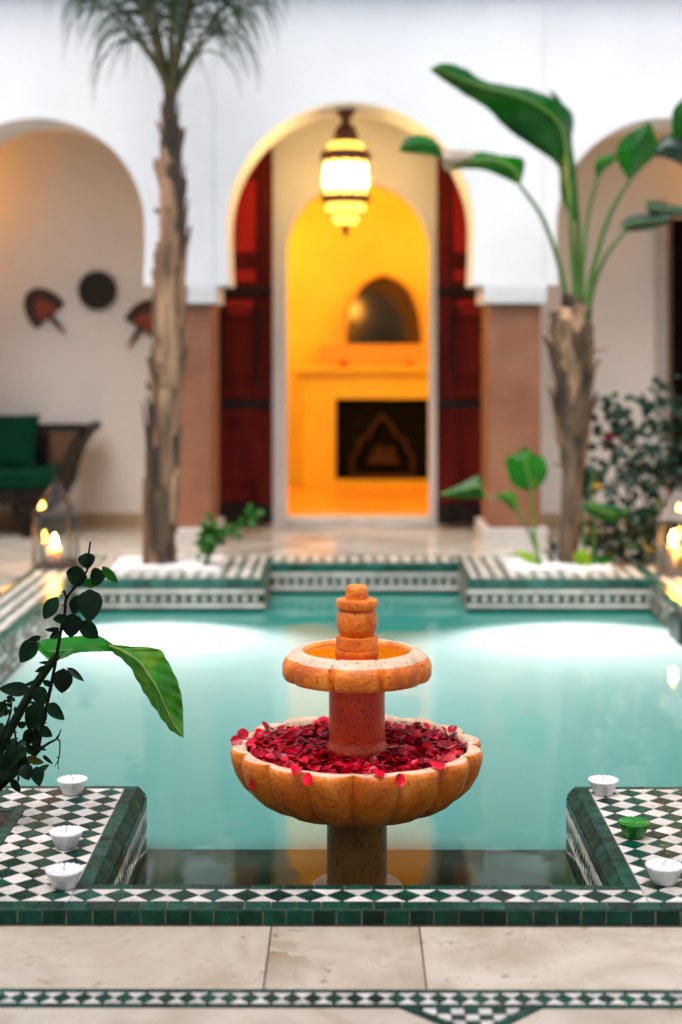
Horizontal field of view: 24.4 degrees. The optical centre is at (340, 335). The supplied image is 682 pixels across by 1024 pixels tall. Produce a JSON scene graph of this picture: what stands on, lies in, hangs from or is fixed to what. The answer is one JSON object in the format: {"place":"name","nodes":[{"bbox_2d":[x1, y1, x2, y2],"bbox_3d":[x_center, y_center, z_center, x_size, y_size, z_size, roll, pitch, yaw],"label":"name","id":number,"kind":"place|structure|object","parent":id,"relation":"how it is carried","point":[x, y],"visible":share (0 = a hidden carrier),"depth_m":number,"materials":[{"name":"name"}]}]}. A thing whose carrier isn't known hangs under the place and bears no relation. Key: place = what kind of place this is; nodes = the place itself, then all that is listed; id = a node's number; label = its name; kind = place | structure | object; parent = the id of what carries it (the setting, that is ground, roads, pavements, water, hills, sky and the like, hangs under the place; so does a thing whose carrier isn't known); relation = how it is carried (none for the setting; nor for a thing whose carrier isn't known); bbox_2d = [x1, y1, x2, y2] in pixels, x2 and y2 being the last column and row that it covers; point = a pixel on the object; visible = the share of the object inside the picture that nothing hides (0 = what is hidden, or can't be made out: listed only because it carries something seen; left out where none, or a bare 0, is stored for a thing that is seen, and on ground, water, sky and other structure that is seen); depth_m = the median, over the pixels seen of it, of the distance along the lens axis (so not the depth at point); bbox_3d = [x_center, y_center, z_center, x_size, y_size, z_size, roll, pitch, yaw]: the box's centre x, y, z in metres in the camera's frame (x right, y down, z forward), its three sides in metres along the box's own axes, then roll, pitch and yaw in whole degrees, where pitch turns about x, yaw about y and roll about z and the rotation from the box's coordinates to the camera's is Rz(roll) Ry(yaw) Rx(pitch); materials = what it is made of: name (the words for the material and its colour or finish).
{"place":"outdoors","nodes":[
{"label":"outdoors","id":0,"kind":"place"},
{"bbox_2d":[109,555,225,572],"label":"white gravel","id":1,"kind":"structure","parent":0,"point":[181,564],"depth_m":8.38,"materials":[{"name":"white gravel"}]},
{"bbox_2d":[43,0,309,564],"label":"palm tree","id":2,"kind":"object","parent":1,"relation":"on","point":[166,364],"visible":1,"depth_m":8.40,"materials":[{"name":"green plant"}]},
{"bbox_2d":[192,503,264,565],"bbox_3d":[-0.598,1.063,8.438,0.382,0.334,0.175,0,0,-27],"label":"vine plant","id":3,"kind":"object","parent":1,"relation":"on","point":[211,535],"visible":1,"depth_m":8.40,"materials":[{"name":"green plant"}]},
{"bbox_2d":[0,594,681,849],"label":"pool water","id":4,"kind":"structure","parent":0,"point":[550,711],"depth_m":5.96,"materials":[{"name":"teal liquid"}]},
{"bbox_2d":[0,926,681,1023],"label":"floor","id":5,"kind":"structure","parent":0,"point":[292,975],"depth_m":3.15,"materials":[{"name":"tile"}]},
{"bbox_2d":[0,527,681,591],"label":"courtyard floor","id":6,"kind":"structure","parent":0,"point":[16,555],"depth_m":9.42,"materials":[{"name":"stone"}]},
{"bbox_2d":[0,421,101,537],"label":"sofa","id":7,"kind":"object","parent":6,"relation":"on","point":[23,491],"visible":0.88,"depth_m":9.69,"materials":[{"name":"brown wicker"}]},
{"bbox_2d":[0,414,39,467],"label":"cushion","id":8,"kind":"object","parent":7,"relation":"on","point":[18,436],"visible":1,"depth_m":9.91,"materials":[{"name":"green fabric"}]},
{"bbox_2d":[219,145,272,523],"bbox_3d":[-0.613,-0.080,10.156,0.353,2.580,0.065,0,0,0],"label":"door","id":9,"kind":"structure","parent":6,"relation":"on","point":[245,393],"depth_m":10.14,"materials":[{"name":"red wood"}]},
{"bbox_2d":[0,0,681,547],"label":"arcade wall","id":10,"kind":"structure","parent":6,"relation":"on","point":[604,68],"depth_m":9.25,"materials":[{"name":"white paint"}]},
{"bbox_2d":[320,109,370,237],"bbox_3d":[0.028,-0.975,9.520,0.305,0.769,0.305,0,0,0],"label":"hanging lantern","id":11,"kind":"object","parent":10,"relation":"hanging from","point":[345,157],"visible":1,"depth_m":9.42,"materials":[{"name":"glass"}]},
{"bbox_2d":[0,116,681,527],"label":"gallery wall","id":12,"kind":"structure","parent":6,"relation":"on","point":[70,210],"depth_m":10.26,"materials":[{"name":"paint"}]},
{"bbox_2d":[24,288,65,333],"bbox_3d":[-1.921,-0.161,10.239,0.274,0.297,0.032,0,0,0],"label":"woven fan","id":13,"kind":"object","parent":12,"relation":"attached to","point":[41,306],"visible":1,"depth_m":10.24},
{"bbox_2d":[78,271,116,309],"bbox_3d":[-1.578,-0.293,10.235,0.252,0.252,0.021,0,0,0],"label":"woven plate","id":14,"kind":"object","parent":12,"relation":"attached to","point":[97,290],"visible":1,"depth_m":10.23,"materials":[{"name":"wicker"}]},
{"bbox_2d":[125,300,151,347],"bbox_3d":[-1.273,-0.078,10.236,0.265,0.314,0.032,0,0,0],"label":"woven fan","id":15,"kind":"object","parent":12,"relation":"attached to","point":[139,315],"visible":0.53,"depth_m":10.23},
{"bbox_2d":[655,200,681,526],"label":"dark door","id":16,"kind":"structure","parent":12,"relation":"attached to","point":[668,302],"depth_m":10.22,"materials":[{"name":"wood"}]},
{"bbox_2d":[436,157,482,523],"bbox_3d":[0.791,-0.080,10.149,0.355,2.580,0.065,0,0,0],"label":"door","id":17,"kind":"structure","parent":6,"relation":"on","point":[459,386],"depth_m":10.13,"materials":[{"name":"red wood"}]},
{"bbox_2d":[287,185,427,484],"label":"room wall","id":18,"kind":"structure","parent":0,"point":[331,268],"depth_m":12.50,"materials":[{"name":"yellow paint"}]},
{"bbox_2d":[287,485,427,515],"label":"room floor","id":19,"kind":"structure","parent":0,"point":[301,499],"depth_m":11.33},
{"bbox_2d":[295,344,427,486],"bbox_3d":[0.325,0.625,12.373,1.370,1.113,0.249,0,0,0],"label":"fireplace","id":20,"kind":"object","parent":19,"relation":"on","point":[365,417],"visible":0.84,"depth_m":12.35,"materials":[{"name":"paint"}]},
{"bbox_2d":[339,359,347,366],"bbox_3d":[0.020,0.210,12.300,0.075,0.058,0.075,0,0,0],"label":"ornament","id":21,"kind":"object","parent":20,"relation":"on","point":[343,363],"visible":1,"depth_m":12.28,"materials":[{"name":"orange paint"}]},
{"bbox_2d":[344,273,423,343],"bbox_3d":[0.337,-0.216,12.432,0.632,0.565,0.087,0,0,0],"label":"arched mirror","id":22,"kind":"object","parent":20,"relation":"on","point":[383,308],"visible":1,"depth_m":12.42,"materials":[{"name":"mirror"}]},
{"bbox_2d":[500,555,614,572],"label":"white gravel","id":23,"kind":"structure","parent":0,"point":[518,564],"depth_m":8.33,"materials":[{"name":"white gravel"}]},
{"bbox_2d":[439,446,547,565],"bbox_3d":[0.809,0.914,8.389,0.583,0.657,0.052,0,0,0],"label":"young plant","id":24,"kind":"object","parent":23,"relation":"on","point":[526,468],"visible":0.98,"depth_m":8.39,"materials":[{"name":"green plant"}]},
{"bbox_2d":[400,63,681,564],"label":"bird of paradise","id":25,"kind":"object","parent":23,"relation":"on","point":[542,123],"visible":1,"depth_m":8.41,"materials":[{"name":"green plant"}]},
{"bbox_2d":[544,536,558,561],"bbox_3d":[1.141,1.154,8.498,0.093,0.154,0.093,0,0,14],"label":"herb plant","id":26,"kind":"object","parent":23,"relation":"on","point":[550,557],"visible":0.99,"depth_m":8.49,"materials":[{"name":"plant"}]},
{"bbox_2d":[573,550,614,566],"bbox_3d":[1.347,1.191,8.380,0.228,0.118,0.043,0,0,-13],"label":"young plant","id":27,"kind":"object","parent":23,"relation":"on","point":[581,557],"visible":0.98,"depth_m":8.37,"materials":[{"name":"green plant"}]},
{"bbox_2d":[581,466,629,563],"bbox_3d":[1.416,0.972,8.443,0.263,0.545,0.151,0,0,0],"label":"young plant","id":28,"kind":"object","parent":23,"relation":"on","point":[593,484],"visible":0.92,"depth_m":8.44,"materials":[{"name":"green plant"}]},
{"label":"pool floor","id":29,"kind":"structure","parent":0,"visible":0},
{"bbox_2d":[0,556,99,685],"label":"pool surround","id":30,"kind":"object","parent":29,"relation":"on","point":[26,596],"visible":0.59,"depth_m":7.29,"materials":[{"name":"tile"}]},
{"bbox_2d":[32,471,78,570],"bbox_3d":[-1.528,0.980,8.449,0.206,0.518,0.206,0,0,-24],"label":"candle lantern","id":31,"kind":"object","parent":30,"relation":"on","point":[72,516],"visible":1,"depth_m":8.44,"materials":[{"name":"metal"}]},
{"bbox_2d":[48,534,60,564],"bbox_3d":[-1.529,1.138,8.427,0.068,0.157,0.068,0,0,0],"label":"pillar candle","id":32,"kind":"object","parent":31,"relation":"in","point":[54,554],"visible":1,"depth_m":8.40,"materials":[{"name":"white wax"}]},
{"bbox_2d":[0,786,146,901],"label":"tiled bench","id":33,"kind":"object","parent":29,"relation":"on","point":[111,822],"visible":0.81,"depth_m":3.97,"materials":[{"name":"tile"}]},
{"bbox_2d":[0,541,117,792],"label":"rose bush","id":34,"kind":"object","parent":33,"relation":"on","point":[15,761],"visible":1,"depth_m":3.98,"materials":[{"name":"green plant"}]},
{"bbox_2d":[45,862,82,890],"bbox_3d":[-0.622,1.213,3.549,0.084,0.053,0.086,0,0,41],"label":"floating candle","id":35,"kind":"object","parent":33,"relation":"on","point":[63,876],"visible":1,"depth_m":3.53,"materials":[{"name":"white wax"}]},
{"bbox_2d":[49,825,82,849],"bbox_3d":[-0.666,1.214,3.826,0.082,0.051,0.083,0,0,-19],"label":"floating candle","id":36,"kind":"object","parent":33,"relation":"on","point":[63,837],"visible":1,"depth_m":3.81,"materials":[{"name":"white wax"}]},
{"bbox_2d":[57,774,87,795],"bbox_3d":[-0.727,1.214,4.274,0.083,0.051,0.082,0,0,-17],"label":"floating candle","id":37,"kind":"object","parent":33,"relation":"on","point":[72,785],"visible":1,"depth_m":4.25,"materials":[{"name":"white wax"}]},
{"bbox_2d":[0,636,183,760],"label":"strelitzia plant","id":38,"kind":"object","parent":33,"relation":"on","point":[155,676],"visible":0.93,"depth_m":4.03,"materials":[{"name":"green plant"}]},
{"bbox_2d":[75,556,271,852],"bbox_3d":[-0.873,1.939,8.478,0.971,1.402,0.852,0,0,0],"label":"tiled bench","id":39,"kind":"object","parent":29,"relation":"on","point":[238,584],"visible":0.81,"depth_m":8.05,"materials":[{"name":"tile"}]},
{"bbox_2d":[0,884,681,927],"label":"pool kerb","id":40,"kind":"structure","parent":29,"relation":"on","point":[271,906],"depth_m":3.42,"materials":[{"name":"tile"}]},
{"bbox_2d":[135,849,577,886],"bbox_3d":[0.040,2.025,3.984,1.152,1.190,0.832,0,0,0],"label":"pool step","id":41,"kind":"object","parent":29,"relation":"on","point":[284,867],"depth_m":4.25,"materials":[{"name":"stone"}]},
{"bbox_2d":[230,584,482,885],"bbox_3d":[0.041,1.038,4.030,0.640,0.804,0.640,0,0,0],"label":"fountain","id":42,"kind":"object","parent":41,"relation":"on","point":[356,668],"visible":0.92,"depth_m":3.92,"materials":[{"name":"stone"}]},
{"bbox_2d":[230,735,242,745],"bbox_3d":[-0.266,1.030,4.016,0.030,0.029,0.004,-12,-33,-2],"label":"rose petal","id":43,"kind":"object","parent":42,"relation":"on","point":[236,740],"visible":1,"depth_m":4.02,"materials":[{"name":"red plant"}]},
{"bbox_2d":[237,728,248,738],"bbox_3d":[-0.253,1.025,4.067,0.030,0.029,0.003,12,-37,-11],"label":"rose petal","id":44,"kind":"object","parent":42,"relation":"on","point":[243,733],"visible":1,"depth_m":4.07,"materials":[{"name":"red plant"}]},
{"bbox_2d":[245,741,254,745],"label":"rose petal","id":45,"kind":"object","parent":42,"relation":"on","point":[247,743],"visible":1,"depth_m":4.03,"materials":[{"name":"red plant"}]},
{"bbox_2d":[249,779,253,791],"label":"rose petal","id":46,"kind":"object","parent":42,"relation":"attached to","point":[251,785],"visible":1,"depth_m":3.83,"materials":[{"name":"red plant"}]},
{"bbox_2d":[290,764,298,768],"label":"rose petal","id":47,"kind":"object","parent":42,"relation":"on","point":[293,765],"visible":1,"depth_m":3.81,"materials":[{"name":"red plant"}]},
{"bbox_2d":[291,767,301,774],"bbox_3d":[-0.104,1.033,3.757,0.029,0.008,0.030,-10,17,19],"label":"rose petal","id":48,"kind":"object","parent":42,"relation":"on","point":[295,770],"visible":1,"depth_m":3.76,"materials":[{"name":"red plant"}]},
{"bbox_2d":[302,772,311,785],"bbox_3d":[-0.077,1.046,3.725,0.029,0.031,0.008,-25,-32,28],"label":"rose petal","id":49,"kind":"object","parent":42,"relation":"on","point":[307,779],"visible":1,"depth_m":3.73,"materials":[{"name":"red plant"}]},
{"bbox_2d":[247,722,465,773],"bbox_3d":[0.041,1.057,4.032,0.578,0.032,0.576,0,0,0],"label":"petal bed","id":50,"kind":"object","parent":42,"relation":"on","point":[424,757],"visible":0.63,"depth_m":4.00,"materials":[{"name":"red plant"}]},
{"bbox_2d":[251,748,259,757],"bbox_3d":[-0.213,1.044,3.938,0.026,0.027,0.002,-6,-23,-17],"label":"rose petal","id":51,"kind":"object","parent":50,"relation":"on","point":[254,752],"visible":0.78,"depth_m":3.94,"materials":[{"name":"red plant"}]},
{"bbox_2d":[254,731,264,738],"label":"rose petal","id":52,"kind":"object","parent":50,"relation":"on","point":[260,734],"visible":1,"depth_m":4.11,"materials":[{"name":"red plant"}]},
{"bbox_2d":[262,721,267,730],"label":"rose petal","id":53,"kind":"object","parent":50,"relation":"on","point":[265,724],"visible":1,"depth_m":4.17,"materials":[{"name":"red plant"}]},
{"bbox_2d":[261,748,270,754],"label":"rose petal","id":54,"kind":"object","parent":50,"relation":"on","point":[265,750],"visible":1,"depth_m":3.98,"materials":[{"name":"red plant"}]},
{"bbox_2d":[265,753,274,758],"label":"rose petal","id":55,"kind":"object","parent":50,"relation":"on","point":[271,755],"visible":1,"depth_m":3.93,"materials":[{"name":"red plant"}]},
{"bbox_2d":[278,725,285,730],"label":"rose petal","id":56,"kind":"object","parent":50,"relation":"on","point":[281,727],"visible":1,"depth_m":4.20,"materials":[{"name":"red plant"}]},
{"bbox_2d":[278,744,286,748],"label":"rose petal","id":57,"kind":"object","parent":50,"relation":"on","point":[281,746],"visible":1,"depth_m":4.03,"materials":[{"name":"red plant"}]},
{"bbox_2d":[280,756,288,761],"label":"rose petal","id":58,"kind":"object","parent":50,"relation":"on","point":[285,759],"visible":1,"depth_m":3.90,"materials":[{"name":"red plant"}]},
{"bbox_2d":[284,748,290,754],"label":"rose petal","id":59,"kind":"object","parent":50,"relation":"on","point":[287,750],"visible":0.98,"depth_m":4.00,"materials":[{"name":"red plant"}]},
{"bbox_2d":[291,729,301,735],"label":"rose petal","id":60,"kind":"object","parent":50,"relation":"on","point":[296,732],"visible":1,"depth_m":4.17,"materials":[{"name":"red plant"}]},
{"bbox_2d":[298,756,308,762],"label":"rose petal","id":61,"kind":"object","parent":50,"relation":"on","point":[304,759],"visible":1,"depth_m":3.90,"materials":[{"name":"red plant"}]},
{"bbox_2d":[302,729,312,734],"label":"rose petal","id":62,"kind":"object","parent":50,"relation":"on","point":[307,732],"visible":1,"depth_m":4.16,"materials":[{"name":"red plant"}]},
{"bbox_2d":[305,743,311,748],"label":"rose petal","id":63,"kind":"object","parent":50,"relation":"on","point":[308,745],"visible":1,"depth_m":4.02,"materials":[{"name":"red plant"}]},
{"bbox_2d":[322,716,328,722],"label":"rose petal","id":64,"kind":"object","parent":50,"relation":"on","point":[326,720],"visible":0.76,"depth_m":4.29,"materials":[{"name":"red plant"}]},
{"bbox_2d":[321,766,331,771],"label":"rose petal","id":65,"kind":"object","parent":50,"relation":"on","point":[325,768],"visible":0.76,"depth_m":3.81,"materials":[{"name":"red plant"}]},
{"bbox_2d":[331,765,340,769],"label":"rose petal","id":66,"kind":"object","parent":50,"relation":"on","point":[336,767],"visible":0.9,"depth_m":3.83,"materials":[{"name":"red plant"}]},
{"bbox_2d":[334,761,342,766],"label":"rose petal","id":67,"kind":"object","parent":50,"relation":"on","point":[340,763],"visible":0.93,"depth_m":3.87,"materials":[{"name":"red plant"}]},
{"bbox_2d":[340,768,350,773],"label":"rose petal","id":68,"kind":"object","parent":50,"relation":"on","point":[344,771],"visible":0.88,"depth_m":3.77,"materials":[{"name":"red plant"}]},
{"bbox_2d":[347,765,358,771],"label":"rose petal","id":69,"kind":"object","parent":50,"relation":"on","point":[351,768],"visible":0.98,"depth_m":3.83,"materials":[{"name":"red plant"}]},
{"bbox_2d":[370,756,378,761],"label":"rose petal","id":70,"kind":"object","parent":50,"relation":"on","point":[373,758],"visible":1,"depth_m":3.90,"materials":[{"name":"red plant"}]},
{"bbox_2d":[388,743,398,747],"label":"rose petal","id":71,"kind":"object","parent":50,"relation":"on","point":[392,745],"visible":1,"depth_m":4.03,"materials":[{"name":"red plant"}]},
{"bbox_2d":[396,733,405,739],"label":"rose petal","id":72,"kind":"object","parent":50,"relation":"on","point":[400,735],"visible":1,"depth_m":4.12,"materials":[{"name":"red plant"}]},
{"bbox_2d":[397,724,405,728],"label":"rose petal","id":73,"kind":"object","parent":50,"relation":"on","point":[403,726],"visible":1,"depth_m":4.23,"materials":[{"name":"red plant"}]},
{"bbox_2d":[398,747,406,753],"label":"rose petal","id":74,"kind":"object","parent":50,"relation":"on","point":[401,749],"visible":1,"depth_m":3.99,"materials":[{"name":"red plant"}]},
{"bbox_2d":[407,745,415,750],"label":"rose petal","id":75,"kind":"object","parent":50,"relation":"on","point":[410,748],"visible":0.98,"depth_m":4.01,"materials":[{"name":"red plant"}]},
{"bbox_2d":[409,725,415,730],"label":"rose petal","id":76,"kind":"object","parent":50,"relation":"on","point":[412,727],"visible":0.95,"depth_m":4.21,"materials":[{"name":"red plant"}]},
{"bbox_2d":[409,765,419,770],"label":"rose petal","id":77,"kind":"object","parent":50,"relation":"on","point":[413,767],"visible":1,"depth_m":3.79,"materials":[{"name":"red plant"}]},
{"bbox_2d":[410,759,418,764],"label":"rose petal","id":78,"kind":"object","parent":50,"relation":"on","point":[415,761],"visible":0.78,"depth_m":3.87,"materials":[{"name":"red plant"}]},
{"bbox_2d":[413,731,422,736],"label":"rose petal","id":79,"kind":"object","parent":50,"relation":"on","point":[417,732],"visible":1,"depth_m":4.13,"materials":[{"name":"red plant"}]},
{"bbox_2d":[420,733,429,737],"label":"rose petal","id":80,"kind":"object","parent":50,"relation":"on","point":[425,735],"visible":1,"depth_m":4.12,"materials":[{"name":"red plant"}]},
{"bbox_2d":[422,742,430,746],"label":"rose petal","id":81,"kind":"object","parent":50,"relation":"on","point":[427,744],"visible":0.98,"depth_m":4.04,"materials":[{"name":"red plant"}]},
{"bbox_2d":[423,723,429,728],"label":"rose petal","id":82,"kind":"object","parent":50,"relation":"on","point":[426,726],"visible":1,"depth_m":4.21,"materials":[{"name":"red plant"}]},
{"bbox_2d":[433,730,442,736],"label":"rose petal","id":83,"kind":"object","parent":50,"relation":"on","point":[437,732],"visible":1,"depth_m":4.16,"materials":[{"name":"red plant"}]},
{"bbox_2d":[437,742,446,748],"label":"rose petal","id":84,"kind":"object","parent":50,"relation":"on","point":[441,745],"visible":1,"depth_m":4.04,"materials":[{"name":"red plant"}]},
{"bbox_2d":[445,753,456,761],"bbox_3d":[0.271,1.039,3.885,0.029,0.003,0.028,16,41,13],"label":"rose petal","id":85,"kind":"object","parent":50,"relation":"on","point":[449,757],"visible":1,"depth_m":3.89,"materials":[{"name":"red plant"}]},
{"bbox_2d":[373,770,384,776],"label":"rose petal","id":86,"kind":"object","parent":42,"relation":"on","point":[379,773],"visible":1,"depth_m":3.73,"materials":[{"name":"red plant"}]},
{"bbox_2d":[395,773,405,786],"bbox_3d":[0.138,1.047,3.718,0.029,0.030,0.008,25,-33,-24],"label":"rose petal","id":87,"kind":"object","parent":42,"relation":"hanging from","point":[400,780],"visible":1,"depth_m":3.72,"materials":[{"name":"red plant"}]},
{"bbox_2d":[431,761,444,768],"bbox_3d":[0.233,1.032,3.795,0.036,0.004,0.034,1,17,-30],"label":"rose petal","id":88,"kind":"object","parent":42,"relation":"on","point":[437,765],"visible":1,"depth_m":3.80,"materials":[{"name":"red plant"}]},
{"bbox_2d":[448,725,456,732],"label":"rose petal","id":89,"kind":"object","parent":42,"relation":"on","point":[452,728],"visible":1,"depth_m":4.14,"materials":[{"name":"red plant"}]},
{"bbox_2d":[270,556,458,593],"bbox_3d":[0.129,1.939,8.759,1.034,1.402,0.282,0,0,0],"label":"pool surround","id":90,"kind":"object","parent":29,"relation":"on","point":[373,574],"visible":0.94,"depth_m":8.62,"materials":[{"name":"tile"}]},
{"bbox_2d":[456,556,649,852],"bbox_3d":[1.110,1.939,8.469,0.933,1.401,0.852,0,0,0],"label":"surround","id":91,"kind":"object","parent":29,"relation":"on","point":[489,584],"visible":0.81,"depth_m":8.05,"materials":[{"name":"tile"}]},
{"bbox_2d":[566,787,681,902],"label":"tiled bench","id":92,"kind":"object","parent":29,"relation":"on","point":[601,849],"visible":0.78,"depth_m":3.99,"materials":[{"name":"tile"}]},
{"bbox_2d":[588,775,618,795],"bbox_3d":[0.710,1.214,4.270,0.082,0.051,0.083,0,0,-28],"label":"floating candle","id":93,"kind":"object","parent":92,"relation":"on","point":[603,785],"visible":1,"depth_m":4.25,"materials":[{"name":"white wax"}]},
{"bbox_2d":[617,816,649,839],"bbox_3d":[0.724,1.214,3.904,0.080,0.050,0.079,0,0,-11],"label":"floating candle","id":94,"kind":"object","parent":92,"relation":"on","point":[634,828],"visible":1,"depth_m":3.88,"materials":[{"name":"green wax"}]},
{"bbox_2d":[645,858,681,885],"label":"floating candle","id":95,"kind":"object","parent":92,"relation":"on","point":[664,872],"visible":1,"depth_m":3.56,"materials":[{"name":"white wax"}]},
{"bbox_2d":[622,556,681,628],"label":"pool surround","id":96,"kind":"object","parent":29,"relation":"on","point":[665,594],"visible":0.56,"depth_m":7.87,"materials":[{"name":"tile"}]},
{"bbox_2d":[579,375,681,565],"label":"rose shrub","id":97,"kind":"object","parent":96,"relation":"on","point":[633,471],"visible":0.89,"depth_m":8.55,"materials":[{"name":"green plant"}]},
{"bbox_2d":[656,475,681,576],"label":"candle lantern","id":98,"kind":"object","parent":96,"relation":"on","point":[661,567],"visible":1,"depth_m":8.19,"materials":[{"name":"metal"}]},
{"bbox_2d":[668,531,676,569],"bbox_3d":[1.725,1.116,8.209,0.048,0.202,0.048,0,0,0],"label":"pillar candle","id":99,"kind":"object","parent":98,"relation":"in","point":[672,556],"visible":1,"depth_m":8.19,"materials":[{"name":"white wax"}]}
]}

